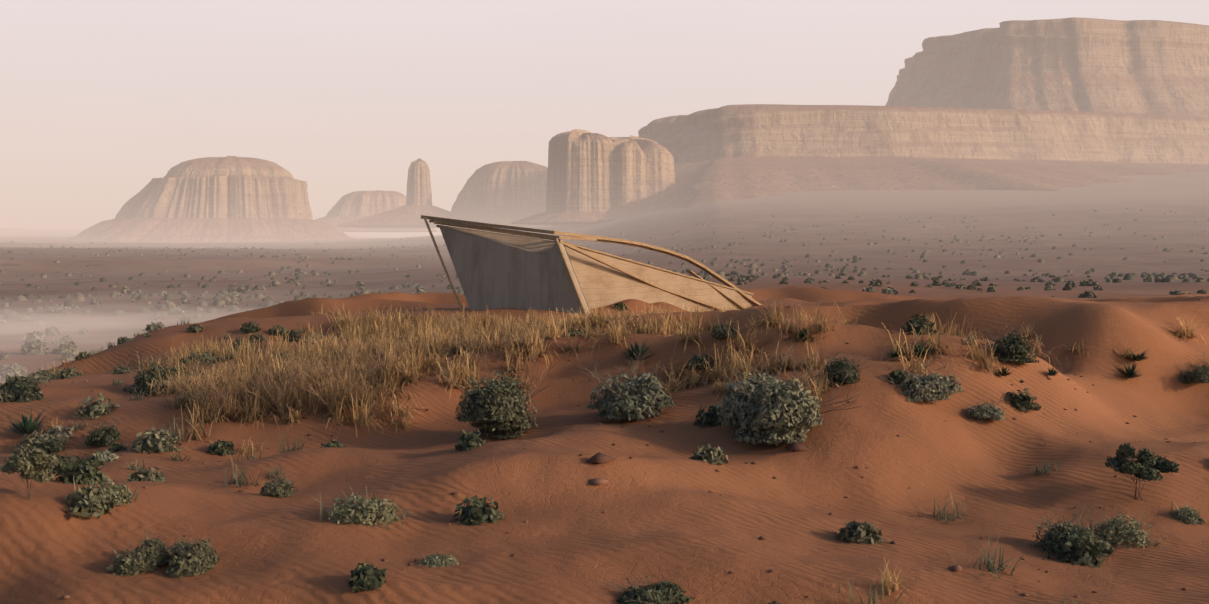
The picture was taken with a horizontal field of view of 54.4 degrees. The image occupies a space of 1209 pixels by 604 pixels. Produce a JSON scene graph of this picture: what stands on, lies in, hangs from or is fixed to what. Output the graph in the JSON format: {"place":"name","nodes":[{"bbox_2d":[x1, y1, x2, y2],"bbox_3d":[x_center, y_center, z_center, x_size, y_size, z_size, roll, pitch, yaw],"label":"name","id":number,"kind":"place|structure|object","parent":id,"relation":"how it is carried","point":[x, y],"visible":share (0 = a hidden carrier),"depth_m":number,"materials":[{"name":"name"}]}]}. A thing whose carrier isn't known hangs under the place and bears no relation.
{"place":"outdoors","nodes":[
{"label":"outdoors","id":0,"kind":"place"},
{"bbox_2d":[0,172,1208,603],"bbox_3d":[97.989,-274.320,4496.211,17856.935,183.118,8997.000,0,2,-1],"label":"terrain","id":1,"kind":"structure","parent":0,"point":[668,516],"depth_m":20.00,"materials":[{"name":"orange sand"}]},
{"bbox_2d":[66,156,355,242],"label":"butte","id":2,"kind":"object","parent":1,"relation":"on","point":[224,199],"visible":0.9,"depth_m":2503.79,"materials":[{"name":"brown stone"}]},
{"bbox_2d":[315,190,436,231],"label":"mesa","id":3,"kind":"structure","parent":1,"relation":"on","point":[352,206],"depth_m":3511.09,"materials":[{"name":"brown stone"}]},
{"bbox_2d":[335,158,460,227],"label":"rock spire","id":4,"kind":"structure","parent":1,"relation":"on","point":[417,205],"depth_m":2962.26,"materials":[{"name":"brown stone"}]},
{"bbox_2d":[414,161,547,226],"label":"butte","id":5,"kind":"object","parent":1,"relation":"on","point":[504,192],"visible":0.65,"depth_m":2912.75,"materials":[{"name":"brown stone"}]},
{"bbox_2d":[509,129,614,224],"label":"butte","id":6,"kind":"object","parent":1,"relation":"on","point":[580,181],"visible":0.88,"depth_m":2005.52,"materials":[{"name":"brown stone"}]},
{"bbox_2d":[5,327,1149,434],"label":"shrubs","id":7,"kind":"object","parent":1,"relation":"on","point":[25,426],"visible":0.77,"depth_m":23.66,"materials":[{"name":"green plant"}]},
{"bbox_2d":[0,302,1179,603],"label":"dark shrubs","id":8,"kind":"object","parent":1,"relation":"on","point":[1074,550],"visible":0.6,"depth_m":16.97,"materials":[{"name":"green plant"}]},
{"bbox_2d":[421,215,761,315],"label":"pavilion","id":9,"kind":"structure","parent":1,"relation":"on","point":[498,269],"depth_m":42.95,"materials":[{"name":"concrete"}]},
{"bbox_2d":[0,292,1205,603],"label":"dry grass","id":10,"kind":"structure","parent":1,"relation":"on","point":[454,334],"depth_m":24.78,"materials":[{"name":"brown plant"}]},
{"bbox_2d":[0,314,1207,603],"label":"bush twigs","id":11,"kind":"object","parent":1,"relation":"on","point":[300,374],"visible":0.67,"depth_m":22.76,"materials":[{"name":"brown plant"}]},
{"bbox_2d":[0,322,1208,577],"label":"shrubs","id":12,"kind":"object","parent":1,"relation":"on","point":[776,414],"visible":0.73,"depth_m":18.97,"materials":[{"name":"green plant"}]},
{"bbox_2d":[0,208,1208,380],"bbox_3d":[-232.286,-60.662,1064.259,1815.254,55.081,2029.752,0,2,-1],"label":"scrub","id":13,"kind":"object","parent":1,"relation":"on","point":[37,340],"visible":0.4,"depth_m":270.18,"materials":[{"name":"green plant"}]},
{"bbox_2d":[553,135,674,225],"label":"butte","id":14,"kind":"object","parent":1,"relation":"on","point":[643,168],"visible":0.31,"depth_m":2034.45,"materials":[{"name":"brown stone"}]},
{"bbox_2d":[46,297,1208,598],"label":"pebbles","id":15,"kind":"object","parent":1,"relation":"on","point":[602,457],"visible":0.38,"depth_m":16.12,"materials":[{"name":"brown stone"}]},
{"bbox_2d":[465,104,1208,231],"bbox_3d":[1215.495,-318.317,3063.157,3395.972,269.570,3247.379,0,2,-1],"label":"long mesa","id":16,"kind":"structure","parent":1,"relation":"on","point":[731,152],"depth_m":2438.83,"materials":[{"name":"brown stone"}]},
{"bbox_2d":[0,0,1208,237],"label":"sky","id":17,"kind":"structure","parent":0,"point":[100,99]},
{"bbox_2d":[885,17,1208,116],"bbox_3d":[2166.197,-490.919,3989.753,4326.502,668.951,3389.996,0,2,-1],"label":"mesa","id":18,"kind":"structure","parent":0,"point":[1116,66],"depth_m":3190.53,"materials":[{"name":"brown stone"}]}
]}

